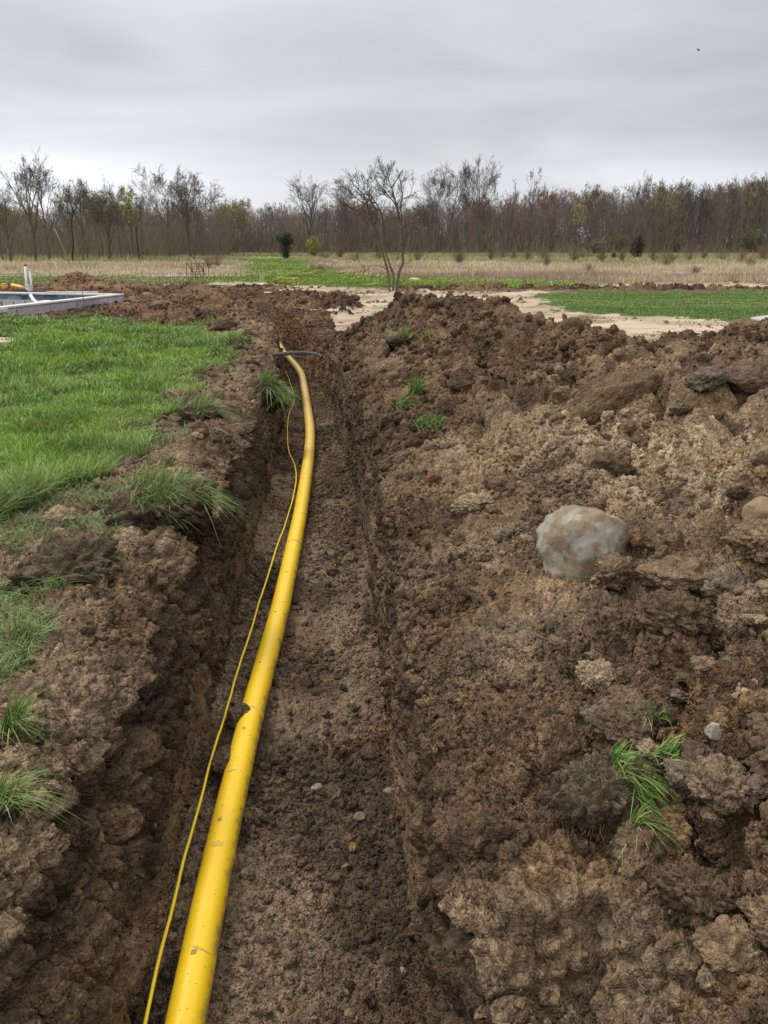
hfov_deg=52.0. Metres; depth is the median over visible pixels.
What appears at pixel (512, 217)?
bare tree
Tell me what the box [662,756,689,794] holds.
dirt clod
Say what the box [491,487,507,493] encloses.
dirt clod
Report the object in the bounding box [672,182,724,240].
bare tree
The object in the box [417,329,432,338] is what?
sod clump
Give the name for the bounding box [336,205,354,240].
bare tree
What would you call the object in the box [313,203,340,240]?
bare tree
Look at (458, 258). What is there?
bare bush
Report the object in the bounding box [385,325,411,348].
sod clump
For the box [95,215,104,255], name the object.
bare tree
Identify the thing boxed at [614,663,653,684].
dirt clod
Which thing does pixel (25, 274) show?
stand pipe
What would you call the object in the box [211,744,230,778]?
clod
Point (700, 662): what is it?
dirt clod
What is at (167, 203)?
bare tree
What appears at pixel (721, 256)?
bare bush
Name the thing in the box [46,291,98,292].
timber board
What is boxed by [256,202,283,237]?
bare tree
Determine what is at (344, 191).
bare tree
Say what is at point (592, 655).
dirt clod
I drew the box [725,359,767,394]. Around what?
clod slab
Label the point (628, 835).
dirt clod
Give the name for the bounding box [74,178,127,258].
bare tree
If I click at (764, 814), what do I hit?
dirt clod
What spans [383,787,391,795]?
stone
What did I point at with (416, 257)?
bare bush
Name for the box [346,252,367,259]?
bare bush
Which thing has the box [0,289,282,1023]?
trench edge
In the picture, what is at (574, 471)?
dirt clod
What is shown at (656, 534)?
dirt clod
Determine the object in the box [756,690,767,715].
dirt clod
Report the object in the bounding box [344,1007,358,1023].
dirt clod
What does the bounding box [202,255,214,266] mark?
bare bush
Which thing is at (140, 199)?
bare tree
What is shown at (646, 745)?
dirt clod
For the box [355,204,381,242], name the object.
bare tree
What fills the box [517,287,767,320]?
lawn grass
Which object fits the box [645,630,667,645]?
dirt clod
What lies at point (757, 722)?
dirt clod
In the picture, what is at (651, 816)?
dirt clod
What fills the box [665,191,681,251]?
bare tree
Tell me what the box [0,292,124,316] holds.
swimming pool
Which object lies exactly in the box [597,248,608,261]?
bare bush
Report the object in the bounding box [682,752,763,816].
clod
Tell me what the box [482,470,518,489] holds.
dirt clod
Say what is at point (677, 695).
dirt clod
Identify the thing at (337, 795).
dirt clod
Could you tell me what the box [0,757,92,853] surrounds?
sod clump
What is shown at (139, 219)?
bare tree
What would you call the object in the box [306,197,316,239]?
bare tree
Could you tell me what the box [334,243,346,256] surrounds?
bare bush
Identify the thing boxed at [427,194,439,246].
bare tree
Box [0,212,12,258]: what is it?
bare tree
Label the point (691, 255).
bare bush
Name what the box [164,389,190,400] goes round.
dirt clod
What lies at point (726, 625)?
dirt clod
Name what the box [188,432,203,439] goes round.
dirt clod
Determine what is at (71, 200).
bare tree
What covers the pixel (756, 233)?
leafy bush
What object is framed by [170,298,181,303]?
dirt clod
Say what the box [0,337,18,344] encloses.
paving slab
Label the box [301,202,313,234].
bare tree
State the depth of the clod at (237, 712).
3.25 m
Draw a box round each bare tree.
[0,148,56,260]
[0,173,42,261]
[0,194,15,257]
[0,199,37,260]
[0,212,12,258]
[12,157,68,258]
[23,204,41,252]
[50,177,106,258]
[52,202,69,257]
[60,181,94,260]
[71,188,92,260]
[71,194,84,255]
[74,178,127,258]
[85,190,120,256]
[85,201,100,257]
[94,184,151,256]
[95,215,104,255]
[106,194,130,256]
[112,209,125,259]
[116,186,138,256]
[122,200,154,258]
[129,162,204,257]
[132,195,150,256]
[159,168,203,255]
[167,177,226,255]
[190,198,254,250]
[207,204,233,225]
[237,197,252,255]
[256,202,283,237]
[257,207,268,235]
[285,170,331,252]
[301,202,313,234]
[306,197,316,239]
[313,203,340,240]
[321,175,375,253]
[322,201,334,248]
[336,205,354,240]
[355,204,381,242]
[358,196,375,247]
[370,196,386,248]
[411,198,444,242]
[412,197,443,252]
[420,159,480,237]
[420,168,458,242]
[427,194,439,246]
[453,154,504,238]
[471,193,500,251]
[505,181,522,247]
[505,200,520,249]
[524,167,543,246]
[534,182,574,247]
[567,181,612,247]
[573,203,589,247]
[589,190,605,238]
[626,170,655,231]
[641,176,696,235]
[645,181,667,249]
[649,196,690,246]
[662,185,697,228]
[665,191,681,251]
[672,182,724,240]
[682,184,730,246]
[698,182,711,241]
[716,181,760,251]
[718,172,766,237]
[728,173,767,244]
[730,183,750,249]
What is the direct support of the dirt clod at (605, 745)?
on the dirt clod
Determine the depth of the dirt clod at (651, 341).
6.51 m
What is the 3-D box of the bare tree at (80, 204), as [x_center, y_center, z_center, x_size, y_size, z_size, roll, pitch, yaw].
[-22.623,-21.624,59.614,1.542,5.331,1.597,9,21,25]
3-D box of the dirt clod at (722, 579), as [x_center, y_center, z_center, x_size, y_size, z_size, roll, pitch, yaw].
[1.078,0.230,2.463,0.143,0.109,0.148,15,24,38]
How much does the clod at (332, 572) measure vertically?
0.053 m
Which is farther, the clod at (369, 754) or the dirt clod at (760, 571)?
the clod at (369, 754)
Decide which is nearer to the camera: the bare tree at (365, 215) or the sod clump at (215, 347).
the sod clump at (215, 347)
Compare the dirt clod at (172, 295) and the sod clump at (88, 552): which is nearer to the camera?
the sod clump at (88, 552)
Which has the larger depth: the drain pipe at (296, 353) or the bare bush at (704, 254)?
the bare bush at (704, 254)
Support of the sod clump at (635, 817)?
on the spoil bank
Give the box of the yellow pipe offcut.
[11,283,24,288]
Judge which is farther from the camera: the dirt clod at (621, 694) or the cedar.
the cedar
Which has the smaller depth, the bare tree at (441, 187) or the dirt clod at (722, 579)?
the dirt clod at (722, 579)
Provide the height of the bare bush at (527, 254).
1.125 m
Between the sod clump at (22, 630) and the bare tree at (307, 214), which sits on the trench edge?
the sod clump at (22, 630)
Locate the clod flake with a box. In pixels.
[679,842,694,856]
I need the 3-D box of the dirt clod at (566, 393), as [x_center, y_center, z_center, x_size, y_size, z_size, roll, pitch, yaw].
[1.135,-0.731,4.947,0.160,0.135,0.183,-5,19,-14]
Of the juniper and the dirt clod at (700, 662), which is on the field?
the juniper
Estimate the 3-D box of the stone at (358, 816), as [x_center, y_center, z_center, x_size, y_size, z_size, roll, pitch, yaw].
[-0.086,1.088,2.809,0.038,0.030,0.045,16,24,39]
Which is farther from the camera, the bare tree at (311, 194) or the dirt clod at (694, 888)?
the bare tree at (311, 194)
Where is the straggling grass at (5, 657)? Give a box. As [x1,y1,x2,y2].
[0,328,248,689]
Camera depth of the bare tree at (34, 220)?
74.93 m
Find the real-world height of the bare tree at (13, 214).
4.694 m
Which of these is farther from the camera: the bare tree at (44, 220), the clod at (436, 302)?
the bare tree at (44, 220)
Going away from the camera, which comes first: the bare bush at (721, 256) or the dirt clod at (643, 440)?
the dirt clod at (643, 440)
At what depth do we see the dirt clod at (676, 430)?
3.69 m
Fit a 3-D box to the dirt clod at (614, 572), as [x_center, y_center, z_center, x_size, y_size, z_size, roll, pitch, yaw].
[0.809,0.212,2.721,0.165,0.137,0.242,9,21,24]
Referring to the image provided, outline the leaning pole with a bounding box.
[55,230,70,265]
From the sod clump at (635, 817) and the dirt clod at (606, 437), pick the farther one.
the dirt clod at (606, 437)
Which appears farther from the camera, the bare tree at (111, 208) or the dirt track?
the bare tree at (111, 208)
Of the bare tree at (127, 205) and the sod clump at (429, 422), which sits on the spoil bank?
the sod clump at (429, 422)
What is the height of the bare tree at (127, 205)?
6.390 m
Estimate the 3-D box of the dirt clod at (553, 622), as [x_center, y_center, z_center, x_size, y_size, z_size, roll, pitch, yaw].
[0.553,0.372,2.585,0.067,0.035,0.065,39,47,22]
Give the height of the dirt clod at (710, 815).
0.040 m
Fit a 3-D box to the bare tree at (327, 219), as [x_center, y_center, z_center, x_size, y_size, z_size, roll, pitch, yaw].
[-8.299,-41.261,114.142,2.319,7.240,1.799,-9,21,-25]
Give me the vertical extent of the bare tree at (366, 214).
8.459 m
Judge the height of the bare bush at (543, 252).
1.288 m
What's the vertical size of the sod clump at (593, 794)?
0.359 m
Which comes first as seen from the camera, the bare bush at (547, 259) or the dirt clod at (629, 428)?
the dirt clod at (629, 428)
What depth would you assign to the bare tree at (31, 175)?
57.60 m
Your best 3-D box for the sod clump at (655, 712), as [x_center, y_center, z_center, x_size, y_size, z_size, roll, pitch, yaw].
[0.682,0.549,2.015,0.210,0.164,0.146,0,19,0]
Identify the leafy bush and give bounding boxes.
[304,234,321,256]
[568,248,595,258]
[584,237,605,253]
[603,233,628,251]
[665,234,690,251]
[731,226,765,251]
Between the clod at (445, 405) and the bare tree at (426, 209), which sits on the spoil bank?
the clod at (445, 405)
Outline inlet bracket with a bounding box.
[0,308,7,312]
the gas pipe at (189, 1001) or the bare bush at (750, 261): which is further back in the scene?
the bare bush at (750, 261)
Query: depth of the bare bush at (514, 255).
67.17 m
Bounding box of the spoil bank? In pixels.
[319,291,767,1023]
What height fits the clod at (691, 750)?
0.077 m
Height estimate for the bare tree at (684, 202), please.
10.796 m
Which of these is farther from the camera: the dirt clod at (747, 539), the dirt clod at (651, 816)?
the dirt clod at (747, 539)
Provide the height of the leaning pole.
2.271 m
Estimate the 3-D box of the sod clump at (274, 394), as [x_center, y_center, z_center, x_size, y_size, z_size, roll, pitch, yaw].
[-1.013,-1.099,7.280,0.721,0.485,0.662,0,19,0]
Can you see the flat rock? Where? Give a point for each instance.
(232, 404)
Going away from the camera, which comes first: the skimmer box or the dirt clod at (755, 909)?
the dirt clod at (755, 909)
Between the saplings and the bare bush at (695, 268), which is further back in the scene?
the saplings
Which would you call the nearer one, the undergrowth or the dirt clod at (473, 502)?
the dirt clod at (473, 502)
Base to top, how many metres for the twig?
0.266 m
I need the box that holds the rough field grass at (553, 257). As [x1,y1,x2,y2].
[0,253,767,269]
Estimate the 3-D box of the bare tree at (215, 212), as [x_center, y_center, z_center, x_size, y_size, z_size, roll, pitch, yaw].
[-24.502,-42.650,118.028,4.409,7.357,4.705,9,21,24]
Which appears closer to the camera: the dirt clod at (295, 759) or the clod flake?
the clod flake
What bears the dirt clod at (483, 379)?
on the spoil bank
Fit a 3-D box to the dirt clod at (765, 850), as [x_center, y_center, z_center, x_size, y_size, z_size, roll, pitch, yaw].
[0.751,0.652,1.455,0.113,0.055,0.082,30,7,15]
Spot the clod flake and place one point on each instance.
(691, 850)
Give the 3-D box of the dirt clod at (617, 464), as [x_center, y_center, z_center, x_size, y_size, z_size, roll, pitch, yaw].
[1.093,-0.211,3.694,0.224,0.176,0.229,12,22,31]
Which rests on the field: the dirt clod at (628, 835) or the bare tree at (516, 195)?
the bare tree at (516, 195)
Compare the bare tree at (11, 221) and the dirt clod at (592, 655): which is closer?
the dirt clod at (592, 655)
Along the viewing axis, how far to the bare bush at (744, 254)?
58.85 m
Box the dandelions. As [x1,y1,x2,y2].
[191,265,595,285]
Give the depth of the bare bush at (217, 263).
48.32 m
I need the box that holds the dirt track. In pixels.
[0,272,767,340]
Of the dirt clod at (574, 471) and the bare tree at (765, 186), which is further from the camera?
the bare tree at (765, 186)
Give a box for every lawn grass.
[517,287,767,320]
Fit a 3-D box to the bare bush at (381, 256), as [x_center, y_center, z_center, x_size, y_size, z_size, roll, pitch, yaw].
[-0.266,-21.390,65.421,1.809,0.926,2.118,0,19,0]
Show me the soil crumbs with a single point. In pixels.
(332, 481)
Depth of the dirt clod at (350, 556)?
5.04 m
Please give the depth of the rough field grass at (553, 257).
67.03 m
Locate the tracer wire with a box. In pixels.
[143,371,296,1023]
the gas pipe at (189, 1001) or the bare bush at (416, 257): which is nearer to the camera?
the gas pipe at (189, 1001)
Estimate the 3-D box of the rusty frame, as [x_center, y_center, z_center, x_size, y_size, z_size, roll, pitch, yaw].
[-6.650,-8.643,28.093,0.742,0.894,0.441,0,19,0]
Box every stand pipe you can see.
[24,264,27,284]
[28,268,33,290]
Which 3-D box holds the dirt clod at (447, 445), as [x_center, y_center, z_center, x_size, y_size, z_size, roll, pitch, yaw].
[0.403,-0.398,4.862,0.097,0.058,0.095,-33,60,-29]
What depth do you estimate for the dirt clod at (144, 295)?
19.77 m
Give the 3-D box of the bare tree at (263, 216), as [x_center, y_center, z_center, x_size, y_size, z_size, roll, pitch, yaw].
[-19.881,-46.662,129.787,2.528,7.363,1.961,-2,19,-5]
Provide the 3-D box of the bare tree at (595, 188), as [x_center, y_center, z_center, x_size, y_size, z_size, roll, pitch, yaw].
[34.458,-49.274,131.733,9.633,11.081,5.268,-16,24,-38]
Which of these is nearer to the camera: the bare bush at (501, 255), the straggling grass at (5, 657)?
the straggling grass at (5, 657)
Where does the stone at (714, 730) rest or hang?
on the spoil bank
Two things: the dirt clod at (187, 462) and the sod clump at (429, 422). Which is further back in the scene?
the sod clump at (429, 422)
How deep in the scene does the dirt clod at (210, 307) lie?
15.82 m
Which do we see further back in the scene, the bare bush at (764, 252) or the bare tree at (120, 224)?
the bare tree at (120, 224)
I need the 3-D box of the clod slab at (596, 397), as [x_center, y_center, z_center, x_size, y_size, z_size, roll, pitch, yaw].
[1.327,-0.636,4.552,0.652,0.316,0.315,-33,50,-16]
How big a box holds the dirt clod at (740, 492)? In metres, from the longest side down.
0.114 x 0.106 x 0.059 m
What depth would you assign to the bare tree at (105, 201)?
70.53 m
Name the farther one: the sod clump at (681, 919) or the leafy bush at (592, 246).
the leafy bush at (592, 246)
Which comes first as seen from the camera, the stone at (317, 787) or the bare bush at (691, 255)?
the stone at (317, 787)
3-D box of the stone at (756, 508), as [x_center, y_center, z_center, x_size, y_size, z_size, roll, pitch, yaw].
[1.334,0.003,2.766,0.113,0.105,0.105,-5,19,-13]
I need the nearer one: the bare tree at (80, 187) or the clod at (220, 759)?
the clod at (220, 759)
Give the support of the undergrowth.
on the field
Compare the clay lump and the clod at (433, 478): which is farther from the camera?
the clod at (433, 478)
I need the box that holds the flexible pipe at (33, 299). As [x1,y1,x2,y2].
[29,294,37,301]
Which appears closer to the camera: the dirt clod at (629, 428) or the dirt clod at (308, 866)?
the dirt clod at (308, 866)
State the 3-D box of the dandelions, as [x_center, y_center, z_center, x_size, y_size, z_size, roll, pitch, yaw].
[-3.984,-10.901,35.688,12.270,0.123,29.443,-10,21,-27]
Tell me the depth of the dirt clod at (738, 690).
1.93 m
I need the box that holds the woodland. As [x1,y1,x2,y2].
[0,174,767,254]
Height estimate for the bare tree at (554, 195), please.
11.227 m
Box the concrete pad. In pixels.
[750,315,767,320]
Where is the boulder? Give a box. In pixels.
[535,505,630,579]
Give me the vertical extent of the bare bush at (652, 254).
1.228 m
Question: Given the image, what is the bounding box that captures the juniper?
[275,232,295,258]
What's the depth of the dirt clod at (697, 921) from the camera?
1.50 m
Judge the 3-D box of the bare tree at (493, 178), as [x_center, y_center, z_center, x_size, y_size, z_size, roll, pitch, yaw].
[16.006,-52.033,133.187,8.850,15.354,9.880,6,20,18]
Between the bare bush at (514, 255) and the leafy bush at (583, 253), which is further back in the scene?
the leafy bush at (583, 253)
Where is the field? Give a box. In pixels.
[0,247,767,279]
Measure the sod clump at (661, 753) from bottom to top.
0.166 m
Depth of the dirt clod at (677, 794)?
1.77 m
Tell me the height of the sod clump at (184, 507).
0.530 m
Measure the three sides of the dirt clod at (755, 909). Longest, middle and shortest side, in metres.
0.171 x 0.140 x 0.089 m
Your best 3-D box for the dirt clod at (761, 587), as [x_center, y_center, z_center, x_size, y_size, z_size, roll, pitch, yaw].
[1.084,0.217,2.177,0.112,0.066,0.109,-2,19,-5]
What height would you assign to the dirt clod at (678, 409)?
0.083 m
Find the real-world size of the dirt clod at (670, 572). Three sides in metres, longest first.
0.287 x 0.227 x 0.112 m
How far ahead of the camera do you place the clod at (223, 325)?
12.06 m
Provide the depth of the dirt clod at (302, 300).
16.78 m
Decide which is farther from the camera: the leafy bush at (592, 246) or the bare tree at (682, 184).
the bare tree at (682, 184)
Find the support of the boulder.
on the spoil bank
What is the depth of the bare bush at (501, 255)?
69.01 m
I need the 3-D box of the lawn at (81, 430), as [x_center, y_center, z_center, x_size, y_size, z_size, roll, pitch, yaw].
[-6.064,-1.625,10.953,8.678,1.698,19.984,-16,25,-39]
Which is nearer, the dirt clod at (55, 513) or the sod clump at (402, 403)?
the dirt clod at (55, 513)
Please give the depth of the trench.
2.52 m
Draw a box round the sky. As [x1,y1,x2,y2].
[0,0,767,245]
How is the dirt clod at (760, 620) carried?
on the spoil bank
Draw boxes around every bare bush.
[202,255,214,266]
[207,250,226,265]
[315,252,331,258]
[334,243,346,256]
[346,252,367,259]
[371,249,389,258]
[408,244,426,261]
[451,249,468,265]
[482,245,497,259]
[493,249,511,258]
[508,249,522,258]
[523,249,536,259]
[533,246,553,258]
[540,250,551,264]
[567,247,581,260]
[584,263,594,270]
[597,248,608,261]
[617,249,629,260]
[644,247,663,260]
[658,250,676,265]
[681,243,700,260]
[687,266,701,273]
[699,249,709,257]
[712,248,733,259]
[734,247,751,261]
[745,253,757,266]
[751,244,767,259]
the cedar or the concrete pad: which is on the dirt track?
the concrete pad
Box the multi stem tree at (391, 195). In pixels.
[330,156,438,290]
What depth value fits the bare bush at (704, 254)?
69.01 m
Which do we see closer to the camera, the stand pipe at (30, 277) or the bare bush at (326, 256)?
the stand pipe at (30, 277)
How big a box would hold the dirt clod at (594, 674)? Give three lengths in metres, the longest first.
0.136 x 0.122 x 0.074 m
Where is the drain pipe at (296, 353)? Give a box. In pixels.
[272,351,322,357]
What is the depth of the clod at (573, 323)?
6.90 m
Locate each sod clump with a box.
[0,524,128,597]
[0,678,69,764]
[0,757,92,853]
[2,613,50,652]
[97,455,270,549]
[176,386,249,425]
[202,340,230,357]
[211,329,259,348]
[250,367,309,414]
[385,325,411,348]
[391,390,417,411]
[401,372,429,395]
[408,412,452,431]
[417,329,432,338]
[532,737,689,853]
[607,801,685,869]
[619,698,679,729]
[643,728,687,796]
[663,907,706,957]
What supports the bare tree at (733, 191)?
on the field
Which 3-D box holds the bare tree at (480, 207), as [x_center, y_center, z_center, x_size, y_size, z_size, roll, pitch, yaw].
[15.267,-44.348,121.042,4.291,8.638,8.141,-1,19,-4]
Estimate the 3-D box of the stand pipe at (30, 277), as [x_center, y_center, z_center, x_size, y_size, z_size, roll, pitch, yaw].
[-9.836,-6.428,21.955,0.071,0.688,0.185,-10,21,-26]
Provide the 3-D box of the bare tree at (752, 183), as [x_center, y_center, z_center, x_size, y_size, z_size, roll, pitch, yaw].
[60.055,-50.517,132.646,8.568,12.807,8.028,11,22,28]
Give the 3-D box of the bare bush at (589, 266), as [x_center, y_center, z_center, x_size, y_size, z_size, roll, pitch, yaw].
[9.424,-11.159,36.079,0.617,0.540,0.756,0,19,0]
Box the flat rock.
[221,400,241,414]
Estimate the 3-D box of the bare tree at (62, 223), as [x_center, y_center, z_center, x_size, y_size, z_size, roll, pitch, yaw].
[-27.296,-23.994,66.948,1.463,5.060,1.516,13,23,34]
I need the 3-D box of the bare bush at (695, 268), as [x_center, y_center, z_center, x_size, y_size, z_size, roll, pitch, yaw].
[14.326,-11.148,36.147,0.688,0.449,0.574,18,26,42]
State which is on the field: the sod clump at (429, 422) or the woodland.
the woodland
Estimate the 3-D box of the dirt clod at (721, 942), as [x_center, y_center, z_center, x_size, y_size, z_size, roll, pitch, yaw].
[0.620,0.785,1.424,0.133,0.074,0.124,-15,26,44]
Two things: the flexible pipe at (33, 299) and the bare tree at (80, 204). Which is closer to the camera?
the flexible pipe at (33, 299)
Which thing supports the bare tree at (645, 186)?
on the field
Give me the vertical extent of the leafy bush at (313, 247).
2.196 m
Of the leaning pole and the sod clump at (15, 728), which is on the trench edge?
the sod clump at (15, 728)
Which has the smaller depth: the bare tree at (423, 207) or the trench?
the trench
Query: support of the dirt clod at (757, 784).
on the spoil bank
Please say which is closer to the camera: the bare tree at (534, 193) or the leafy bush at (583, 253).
the leafy bush at (583, 253)
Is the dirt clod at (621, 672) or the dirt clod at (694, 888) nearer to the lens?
the dirt clod at (694, 888)
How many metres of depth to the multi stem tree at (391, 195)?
22.84 m
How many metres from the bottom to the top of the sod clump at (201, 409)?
0.355 m
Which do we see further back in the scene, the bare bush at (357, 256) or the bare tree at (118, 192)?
the bare tree at (118, 192)
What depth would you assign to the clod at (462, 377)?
6.04 m
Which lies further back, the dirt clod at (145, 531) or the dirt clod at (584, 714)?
the dirt clod at (145, 531)
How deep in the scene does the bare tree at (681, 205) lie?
123.97 m
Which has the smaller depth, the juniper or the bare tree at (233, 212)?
the juniper
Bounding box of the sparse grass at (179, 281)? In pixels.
[0,271,237,284]
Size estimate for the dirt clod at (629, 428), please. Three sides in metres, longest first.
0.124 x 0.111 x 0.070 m
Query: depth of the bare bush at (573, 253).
60.33 m
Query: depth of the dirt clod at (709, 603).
2.44 m
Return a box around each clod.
[13,288,28,291]
[37,504,78,527]
[108,466,126,476]
[140,292,155,298]
[143,528,148,535]
[149,300,174,309]
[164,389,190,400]
[166,294,175,298]
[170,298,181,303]
[181,460,190,464]
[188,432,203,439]
[200,305,215,309]
[209,319,236,331]
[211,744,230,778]
[227,702,249,729]
[241,329,257,336]
[291,295,308,304]
[292,757,299,762]
[303,864,312,869]
[325,315,333,322]
[326,569,339,575]
[331,791,341,799]
[344,552,356,561]
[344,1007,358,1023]
[351,294,359,300]
[360,749,381,759]
[423,473,441,484]
[426,297,444,309]
[434,397,462,416]
[441,442,454,449]
[448,365,486,391]
[449,492,494,515]
[476,376,488,383]
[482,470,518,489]
[485,504,501,513]
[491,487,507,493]
[500,526,514,537]
[519,532,536,544]
[544,618,559,629]
[550,385,579,403]
[550,636,568,649]
[559,461,590,485]
[561,317,584,334]
[568,345,577,351]
[574,658,617,691]
[579,695,612,736]
[583,649,605,660]
[586,703,660,757]
[590,450,637,476]
[590,551,639,593]
[598,739,643,768]
[600,606,620,620]
[601,433,611,440]
[603,684,647,704]
[609,815,665,865]
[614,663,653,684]
[618,420,638,436]
[628,586,714,640]
[631,434,649,447]
[633,554,713,592]
[635,666,648,675]
[636,737,658,756]
[637,518,685,557]
[640,809,663,830]
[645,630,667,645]
[647,339,656,343]
[653,861,743,921]
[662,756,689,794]
[668,402,693,415]
[669,424,684,436]
[669,688,688,702]
[670,588,690,595]
[670,787,684,797]
[674,671,693,682]
[678,739,714,762]
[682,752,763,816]
[684,366,729,392]
[689,914,709,928]
[690,655,716,676]
[690,914,764,979]
[696,963,720,994]
[699,565,754,604]
[700,805,726,828]
[701,597,716,607]
[704,407,723,420]
[707,620,724,655]
[715,655,739,662]
[717,618,738,633]
[720,517,767,564]
[724,485,751,500]
[731,623,750,637]
[731,678,767,697]
[735,894,767,947]
[739,723,767,776]
[740,613,767,626]
[743,869,753,878]
[744,773,767,798]
[745,711,767,735]
[752,563,767,579]
[754,579,767,600]
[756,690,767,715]
[760,804,767,823]
[762,845,767,858]
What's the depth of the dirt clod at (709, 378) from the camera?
4.27 m
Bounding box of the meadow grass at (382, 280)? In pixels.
[175,258,604,289]
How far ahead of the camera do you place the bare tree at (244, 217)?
79.45 m
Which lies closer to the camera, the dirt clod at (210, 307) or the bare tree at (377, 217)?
the dirt clod at (210, 307)
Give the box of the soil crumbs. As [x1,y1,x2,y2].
[0,271,767,1023]
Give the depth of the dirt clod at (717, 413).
3.98 m
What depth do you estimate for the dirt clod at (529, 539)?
3.24 m
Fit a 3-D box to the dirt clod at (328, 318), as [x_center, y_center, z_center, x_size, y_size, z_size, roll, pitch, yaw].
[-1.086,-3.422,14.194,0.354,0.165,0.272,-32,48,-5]
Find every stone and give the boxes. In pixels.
[311,783,322,791]
[353,811,365,821]
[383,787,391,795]
[704,722,721,740]
[741,496,767,519]
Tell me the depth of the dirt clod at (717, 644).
2.28 m
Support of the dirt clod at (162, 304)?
on the trench edge
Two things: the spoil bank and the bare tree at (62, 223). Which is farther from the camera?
the bare tree at (62, 223)
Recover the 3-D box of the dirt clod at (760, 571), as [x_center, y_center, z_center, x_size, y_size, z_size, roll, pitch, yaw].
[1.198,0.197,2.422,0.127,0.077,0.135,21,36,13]
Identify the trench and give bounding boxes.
[0,302,492,1023]
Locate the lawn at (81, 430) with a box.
[0,313,235,525]
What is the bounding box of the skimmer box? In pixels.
[24,285,31,290]
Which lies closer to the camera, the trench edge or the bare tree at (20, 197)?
the trench edge
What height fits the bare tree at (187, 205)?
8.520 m
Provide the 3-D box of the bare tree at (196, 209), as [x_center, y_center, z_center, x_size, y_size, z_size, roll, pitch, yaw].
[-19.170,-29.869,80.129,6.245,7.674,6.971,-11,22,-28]
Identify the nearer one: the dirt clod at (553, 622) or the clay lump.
the dirt clod at (553, 622)
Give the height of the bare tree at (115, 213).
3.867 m
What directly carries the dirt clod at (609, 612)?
on the spoil bank
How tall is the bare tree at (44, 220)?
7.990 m
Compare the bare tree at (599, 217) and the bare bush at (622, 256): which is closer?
the bare bush at (622, 256)
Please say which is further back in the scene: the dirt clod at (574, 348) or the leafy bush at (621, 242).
the leafy bush at (621, 242)
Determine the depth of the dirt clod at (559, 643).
2.43 m
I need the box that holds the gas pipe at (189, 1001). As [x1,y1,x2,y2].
[164,342,314,1023]
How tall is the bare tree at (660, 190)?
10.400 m
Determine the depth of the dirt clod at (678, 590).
2.45 m
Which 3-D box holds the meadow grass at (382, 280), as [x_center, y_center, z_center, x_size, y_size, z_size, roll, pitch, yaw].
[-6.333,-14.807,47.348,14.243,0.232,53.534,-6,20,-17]
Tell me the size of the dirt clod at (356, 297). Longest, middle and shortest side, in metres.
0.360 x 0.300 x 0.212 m
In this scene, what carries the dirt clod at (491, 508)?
on the spoil bank
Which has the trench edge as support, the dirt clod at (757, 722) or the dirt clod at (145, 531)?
the dirt clod at (145, 531)
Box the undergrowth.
[0,207,767,257]
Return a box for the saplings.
[0,187,767,256]
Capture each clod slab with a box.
[567,366,663,425]
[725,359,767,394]
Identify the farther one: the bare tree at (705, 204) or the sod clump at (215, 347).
the bare tree at (705, 204)
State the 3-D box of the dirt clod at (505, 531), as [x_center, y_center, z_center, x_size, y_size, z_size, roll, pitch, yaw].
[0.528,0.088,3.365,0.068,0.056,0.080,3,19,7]
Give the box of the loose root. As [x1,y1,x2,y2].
[213,427,250,457]
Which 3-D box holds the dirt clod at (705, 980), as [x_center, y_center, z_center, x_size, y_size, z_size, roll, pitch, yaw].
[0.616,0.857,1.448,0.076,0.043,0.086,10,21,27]
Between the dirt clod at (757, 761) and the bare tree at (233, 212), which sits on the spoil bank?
the dirt clod at (757, 761)
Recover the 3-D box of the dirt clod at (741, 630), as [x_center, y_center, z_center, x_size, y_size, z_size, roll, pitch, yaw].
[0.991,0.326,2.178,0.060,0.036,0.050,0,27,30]
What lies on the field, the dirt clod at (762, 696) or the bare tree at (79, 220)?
the bare tree at (79, 220)
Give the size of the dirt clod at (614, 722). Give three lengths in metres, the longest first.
0.251 x 0.231 x 0.112 m
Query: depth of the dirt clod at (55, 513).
3.91 m
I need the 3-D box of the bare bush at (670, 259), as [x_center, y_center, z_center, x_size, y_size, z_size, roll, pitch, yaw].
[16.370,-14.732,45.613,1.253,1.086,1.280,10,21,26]
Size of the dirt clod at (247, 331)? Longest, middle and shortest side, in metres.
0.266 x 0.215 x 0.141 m
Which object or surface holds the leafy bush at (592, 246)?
on the field
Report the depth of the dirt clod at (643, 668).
2.22 m
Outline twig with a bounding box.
[366,449,403,469]
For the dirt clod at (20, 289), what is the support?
on the dirt track
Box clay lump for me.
[630,532,645,550]
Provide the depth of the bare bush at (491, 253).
65.25 m
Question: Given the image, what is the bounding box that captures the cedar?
[628,233,646,257]
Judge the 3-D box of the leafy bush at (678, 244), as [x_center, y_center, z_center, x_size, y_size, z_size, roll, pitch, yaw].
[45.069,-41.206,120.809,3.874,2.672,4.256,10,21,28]
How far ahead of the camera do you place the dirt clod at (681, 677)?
2.19 m
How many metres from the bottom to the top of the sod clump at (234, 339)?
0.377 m
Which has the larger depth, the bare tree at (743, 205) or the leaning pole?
the bare tree at (743, 205)
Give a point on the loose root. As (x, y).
(234, 440)
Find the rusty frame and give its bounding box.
[186,256,208,281]
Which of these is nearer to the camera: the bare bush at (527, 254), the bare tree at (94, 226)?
the bare bush at (527, 254)

